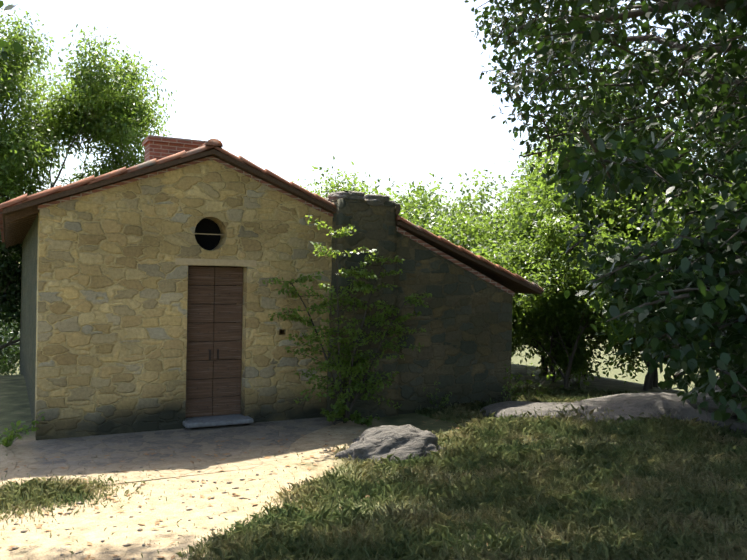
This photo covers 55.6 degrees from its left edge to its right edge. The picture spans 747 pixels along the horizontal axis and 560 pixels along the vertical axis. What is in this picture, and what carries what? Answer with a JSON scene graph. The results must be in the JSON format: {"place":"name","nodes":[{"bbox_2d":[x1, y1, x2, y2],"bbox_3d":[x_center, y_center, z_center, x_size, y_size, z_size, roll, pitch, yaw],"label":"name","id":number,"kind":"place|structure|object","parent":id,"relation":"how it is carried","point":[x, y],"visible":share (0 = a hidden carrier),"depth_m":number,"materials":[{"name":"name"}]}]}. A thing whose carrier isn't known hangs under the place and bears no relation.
{"place":"outdoors","nodes":[
{"label":"outdoors","id":0,"kind":"place"},
{"bbox_2d":[0,1,22,60],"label":"tree leaves","id":1,"kind":"object","parent":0,"point":[5,46],"visible":1,"depth_m":4.00,"materials":[{"name":"green plant"}]},
{"bbox_2d":[34,159,332,439],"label":"stone wall","id":2,"kind":"structure","parent":0,"point":[111,318],"depth_m":10.44,"materials":[{"name":"beige stone"}]},
{"bbox_2d":[3,149,335,243],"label":"roof deck","id":3,"kind":"structure","parent":2,"relation":"on","point":[180,161],"depth_m":10.46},
{"bbox_2d":[38,156,332,216],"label":"roof fascia","id":4,"kind":"structure","parent":2,"relation":"attached to","point":[175,168],"depth_m":10.57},
{"bbox_2d":[195,218,220,250],"bbox_3d":[-2.646,-0.711,11.123,0.600,0.700,0.010,1,0,-27],"label":"oculus window","id":5,"kind":"structure","parent":2,"relation":"in","point":[207,226],"depth_m":11.14,"materials":[{"name":"black glass"}]},
{"bbox_2d":[195,233,223,234],"bbox_3d":[-2.574,-0.712,10.984,0.540,0.015,0.015,1,0,-27],"label":"window bar","id":6,"kind":"object","parent":2,"relation":"attached to","point":[209,234],"visible":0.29,"depth_m":10.99,"materials":[{"name":"grey metal"}]},
{"bbox_2d":[185,266,242,417],"bbox_3d":[-2.504,0.957,11.056,0.910,2.322,0.054,1,0,-27],"label":"door","id":7,"kind":"structure","parent":2,"relation":"attached to","point":[203,304],"depth_m":11.04,"materials":[{"name":"brown wood"}]},
{"bbox_2d":[187,274,239,408],"bbox_3d":[-2.488,0.958,11.025,0.796,2.088,0.045,1,0,-27],"label":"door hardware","id":8,"kind":"object","parent":7,"relation":"attached to","point":[210,350],"depth_m":10.99,"materials":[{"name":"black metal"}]},
{"bbox_2d":[175,258,256,266],"bbox_3d":[-2.477,-0.270,10.999,1.260,0.105,0.356,1,0,-27],"label":"door lintel","id":9,"kind":"structure","parent":2,"relation":"in","point":[212,262],"depth_m":10.84,"materials":[{"name":"beige stone"}]},
{"bbox_2d":[190,266,236,398],"bbox_3d":[-3.055,0.775,11.841,3.600,3.510,0.050,1,0,-27],"label":"dark chapel interior","id":10,"kind":"object","parent":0,"point":[215,322],"depth_m":12.00,"materials":[{"name":"black"}]},
{"bbox_2d":[0,384,746,559],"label":"grass","id":11,"kind":"structure","parent":0,"point":[656,507],"depth_m":6.91,"materials":[{"name":"green plant"}]},
{"bbox_2d":[423,381,451,409],"bbox_3d":[1.116,1.990,11.805,0.516,0.578,0.439,1,0,-27],"label":"plant","id":12,"kind":"object","parent":11,"relation":"on","point":[442,402],"depth_m":11.89,"materials":[{"name":"green plant"}]},
{"bbox_2d":[0,336,746,559],"bbox_3d":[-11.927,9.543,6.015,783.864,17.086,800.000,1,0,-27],"label":"ground","id":13,"kind":"structure","parent":0,"point":[15,408],"depth_m":7.35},
{"bbox_2d":[0,317,19,375],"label":"tree","id":14,"kind":"object","parent":13,"relation":"on","point":[15,358],"depth_m":33.69,"materials":[{"name":"green plant"}]},
{"bbox_2d":[0,297,19,375],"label":"tree","id":15,"kind":"object","parent":13,"relation":"on","point":[9,332],"visible":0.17,"depth_m":28.12,"materials":[{"name":"green plant"}]},
{"bbox_2d":[0,231,22,349],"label":"tree","id":16,"kind":"object","parent":13,"relation":"on","point":[8,263],"depth_m":21.07,"materials":[{"name":"green plant"}]},
{"bbox_2d":[0,412,44,447],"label":"fern","id":17,"kind":"object","parent":13,"relation":"on","point":[9,441],"depth_m":9.27,"materials":[{"name":"green plant"}]},
{"bbox_2d":[20,215,37,426],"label":"chapel side walls","id":18,"kind":"structure","parent":13,"relation":"on","point":[28,310],"depth_m":13.06,"materials":[{"name":"beige stone"}]},
{"bbox_2d":[0,145,336,242],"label":"roof tiles","id":19,"kind":"object","parent":18,"relation":"on","point":[82,182],"visible":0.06,"depth_m":10.31,"materials":[{"name":"brown tile"}]},
{"bbox_2d":[5,206,38,248],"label":"eave rafters","id":20,"kind":"object","parent":19,"relation":"attached to","point":[18,224],"visible":1,"depth_m":11.27,"materials":[{"name":"brown wood"}]},
{"bbox_2d":[142,135,221,161],"bbox_3d":[-3.433,-1.883,12.656,1.280,1.190,0.580,1,0,-27],"label":"chimney","id":21,"kind":"object","parent":19,"relation":"on","point":[158,147],"visible":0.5,"depth_m":12.30,"materials":[{"name":"brick"}]},
{"bbox_2d":[200,139,222,146],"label":"ridge caps","id":22,"kind":"object","parent":19,"relation":"on","point":[216,142],"visible":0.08,"depth_m":10.66,"materials":[{"name":"ceramic"}]},
{"bbox_2d":[0,89,82,262],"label":"tree","id":23,"kind":"object","parent":13,"relation":"on","point":[26,133],"depth_m":24.85,"materials":[{"name":"green plant"}]},
{"bbox_2d":[0,0,176,259],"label":"tree","id":24,"kind":"object","parent":13,"relation":"on","point":[129,111],"depth_m":25.95,"materials":[{"name":"green plant"}]},
{"bbox_2d":[7,417,342,486],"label":"paving","id":25,"kind":"structure","parent":13,"relation":"on","point":[128,447],"depth_m":9.18,"materials":[{"name":"beige stone"}]},
{"bbox_2d":[0,432,358,559],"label":"fallen leaves","id":26,"kind":"object","parent":13,"relation":"on","point":[111,516],"visible":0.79,"depth_m":7.29,"materials":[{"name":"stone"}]},
{"bbox_2d":[183,414,252,427],"bbox_3d":[-2.423,2.159,10.894,1.030,0.070,0.540,1,0,-27],"label":"doorstep","id":27,"kind":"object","parent":13,"relation":"on","point":[209,421],"depth_m":10.75,"materials":[{"name":"grey stone"}]},
{"bbox_2d":[292,168,378,197],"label":"tree","id":28,"kind":"object","parent":13,"relation":"on","point":[316,192],"depth_m":25.97,"materials":[{"name":"green plant"}]},
{"bbox_2d":[320,393,360,424],"bbox_3d":[-0.490,1.988,10.912,0.638,0.528,0.597,1,0,-27],"label":"small plant","id":29,"kind":"object","parent":13,"relation":"on","point":[341,408],"depth_m":10.83,"materials":[{"name":"green plant"}]},
{"bbox_2d":[261,215,431,422],"bbox_3d":[-0.278,0.666,11.115,2.920,3.248,0.777,1,0,-27],"label":"sapling","id":30,"kind":"object","parent":13,"relation":"on","point":[412,299],"depth_m":11.12,"materials":[{"name":"green plant"}]},
{"bbox_2d":[326,198,398,420],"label":"buttress","id":31,"kind":"structure","parent":13,"relation":"on","point":[375,227],"depth_m":11.68,"materials":[{"name":"grey stone"}]},
{"bbox_2d":[328,191,364,200],"bbox_3d":[-0.467,-1.383,11.845,0.469,0.198,0.676,1,0,-27],"label":"cap rock","id":32,"kind":"object","parent":31,"relation":"on","point":[357,195],"visible":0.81,"depth_m":11.61,"materials":[{"name":"grey stone"}]},
{"bbox_2d":[364,194,389,205],"bbox_3d":[-0.044,-1.334,12.060,0.562,0.242,0.710,1,0,-27],"label":"cap rock","id":33,"kind":"object","parent":31,"relation":"on","point":[376,199],"visible":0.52,"depth_m":11.76,"materials":[{"name":"grey stone"}]},
{"bbox_2d":[389,200,400,215],"bbox_3d":[0.243,-1.224,12.254,0.392,0.246,0.680,21,-9,-26],"label":"cap rock","id":34,"kind":"object","parent":31,"relation":"on","point":[398,208],"visible":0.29,"depth_m":12.03,"materials":[{"name":"grey stone"}]},
{"bbox_2d":[349,410,379,426],"bbox_3d":[-0.187,2.140,10.973,0.273,0.264,0.520,1,0,-61],"label":"small plant","id":35,"kind":"object","parent":13,"relation":"on","point":[364,420],"depth_m":10.94,"materials":[{"name":"green plant"}]},
{"bbox_2d":[4,420,730,559],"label":"dry leaves","id":36,"kind":"object","parent":13,"relation":"on","point":[90,543],"visible":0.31,"depth_m":8.01,"materials":[{"name":"brown plant"}]},
{"bbox_2d":[307,156,465,236],"bbox_3d":[0.515,-0.502,23.517,5.650,6.747,6.418,1,0,-27],"label":"tree","id":37,"kind":"object","parent":13,"relation":"on","point":[410,200],"depth_m":22.81,"materials":[{"name":"green plant"}]},
{"bbox_2d":[335,424,443,462],"bbox_3d":[0.313,2.169,9.291,1.721,0.500,1.000,1,0,-35],"label":"rock","id":38,"kind":"object","parent":13,"relation":"on","point":[403,441],"visible":0.71,"depth_m":9.00,"materials":[{"name":"grey stone"}]},
{"bbox_2d":[399,206,489,235],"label":"tree","id":39,"kind":"object","parent":13,"relation":"on","point":[409,213],"depth_m":20.12,"materials":[{"name":"green plant"}]},
{"bbox_2d":[399,187,507,264],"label":"tree","id":40,"kind":"object","parent":13,"relation":"on","point":[437,223],"depth_m":20.48,"materials":[{"name":"green plant"}]},
{"bbox_2d":[396,231,512,413],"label":"annex walls","id":41,"kind":"structure","parent":13,"relation":"on","point":[464,320],"depth_m":12.47,"materials":[{"name":"beige stone"}]},
{"bbox_2d":[396,226,514,296],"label":"brick trim","id":42,"kind":"structure","parent":41,"relation":"attached to","point":[451,259],"depth_m":12.49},
{"bbox_2d":[396,221,541,293],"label":"roof","id":43,"kind":"structure","parent":41,"relation":"on","point":[513,284],"depth_m":12.82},
{"bbox_2d":[396,215,543,291],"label":"roof tiles","id":44,"kind":"object","parent":43,"relation":"on","point":[449,243],"depth_m":12.54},
{"bbox_2d":[435,229,524,304],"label":"tree","id":45,"kind":"object","parent":13,"relation":"on","point":[494,254],"visible":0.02,"depth_m":15.54,"materials":[{"name":"green plant"}]},
{"bbox_2d":[424,165,535,264],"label":"tree","id":46,"kind":"object","parent":13,"relation":"on","point":[499,212],"depth_m":21.68,"materials":[{"name":"green plant"}]},
{"bbox_2d":[424,201,574,273],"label":"tree","id":47,"kind":"object","parent":13,"relation":"on","point":[460,237],"depth_m":18.04,"materials":[{"name":"green plant"}]},
{"bbox_2d":[501,364,525,400],"bbox_3d":[2.420,1.870,12.371,0.808,0.811,0.451,1,0,-72],"label":"plant","id":48,"kind":"object","parent":13,"relation":"on","point":[514,387],"depth_m":12.34,"materials":[{"name":"green plant"}]},
{"bbox_2d":[505,355,557,400],"bbox_3d":[2.861,1.814,12.947,1.275,0.955,0.764,1,0,-27],"label":"weed","id":49,"kind":"object","parent":13,"relation":"on","point":[528,381],"depth_m":12.87,"materials":[{"name":"green plant"}]},
{"bbox_2d":[489,234,616,387],"bbox_3d":[3.991,0.731,17.339,3.456,3.692,4.470,1,0,-27],"label":"bush","id":50,"kind":"object","parent":13,"relation":"on","point":[582,356],"depth_m":16.06,"materials":[{"name":"green plant"}]},
{"bbox_2d":[495,206,626,381],"bbox_3d":[4.162,0.485,15.759,3.458,4.178,2.804,1,0,-27],"label":"small tree","id":51,"kind":"object","parent":13,"relation":"on","point":[557,278],"depth_m":15.10,"materials":[{"name":"green plant"}]},
{"bbox_2d":[512,229,663,388],"bbox_3d":[4.278,0.773,14.897,3.304,3.563,3.939,1,0,-27],"label":"small tree","id":52,"kind":"object","parent":13,"relation":"on","point":[539,323],"depth_m":14.96,"materials":[{"name":"green plant"}]},
{"bbox_2d":[473,65,712,372],"bbox_3d":[6.064,-1.526,20.875,6.332,8.901,10.923,1,0,4],"label":"tree","id":53,"kind":"object","parent":13,"relation":"on","point":[533,192],"depth_m":17.70,"materials":[{"name":"green plant"}]},
{"bbox_2d":[546,191,667,376],"bbox_3d":[5.954,0.163,18.515,4.094,5.121,4.962,1,0,-27],"label":"tree","id":54,"kind":"object","parent":13,"relation":"on","point":[635,234],"depth_m":17.65,"materials":[{"name":"green plant"}]},
{"bbox_2d":[478,392,746,433],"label":"ledge rock","id":55,"kind":"object","parent":13,"relation":"on","point":[653,404],"visible":0.65,"depth_m":11.12,"materials":[{"name":"grey stone"}]},
{"bbox_2d":[687,376,741,414],"bbox_3d":[5.854,1.653,10.676,2.988,0.523,1.968,1,0,-27],"label":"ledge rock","id":56,"kind":"object","parent":55,"relation":"on","point":[712,406],"visible":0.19,"depth_m":9.87,"materials":[{"name":"grey stone"}]},
{"bbox_2d":[584,207,692,387],"bbox_3d":[6.788,0.451,17.375,4.432,4.761,3.979,1,0,-27],"label":"tree","id":57,"kind":"object","parent":13,"relation":"on","point":[602,337],"depth_m":16.94,"materials":[{"name":"green plant"}]},
{"bbox_2d":[594,256,701,388],"bbox_3d":[6.890,0.930,17.191,4.243,3.575,3.182,1,0,-69],"label":"tree","id":58,"kind":"object","parent":13,"relation":"on","point":[633,355],"depth_m":17.25,"materials":[{"name":"green plant"}]},
{"bbox_2d":[631,230,699,390],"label":"small tree","id":59,"kind":"object","parent":13,"relation":"on","point":[657,247],"depth_m":15.65,"materials":[{"name":"green plant"}]},
{"bbox_2d":[602,167,746,352],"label":"tree","id":60,"kind":"object","parent":13,"relation":"on","point":[659,232],"visible":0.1,"depth_m":14.85,"materials":[{"name":"green plant"}]},
{"bbox_2d":[603,42,746,245],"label":"tree","id":61,"kind":"object","parent":13,"relation":"on","point":[638,194],"depth_m":18.29,"materials":[{"name":"green plant"}]},
{"bbox_2d":[669,252,742,353],"bbox_3d":[6.951,0.881,13.056,3.264,3.501,3.163,1,0,-27],"label":"bush","id":62,"kind":"object","parent":13,"relation":"on","point":[737,278],"depth_m":12.79,"materials":[{"name":"green plant"}]},
{"bbox_2d":[0,0,746,266],"label":"sky","id":63,"kind":"structure","parent":0,"point":[394,88],"materials":[{"name":"white"}]},
{"bbox_2d":[465,0,746,422],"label":"tree","id":64,"kind":"object","parent":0,"point":[686,317],"depth_m":7.66,"materials":[{"name":"green plant"}]}
]}

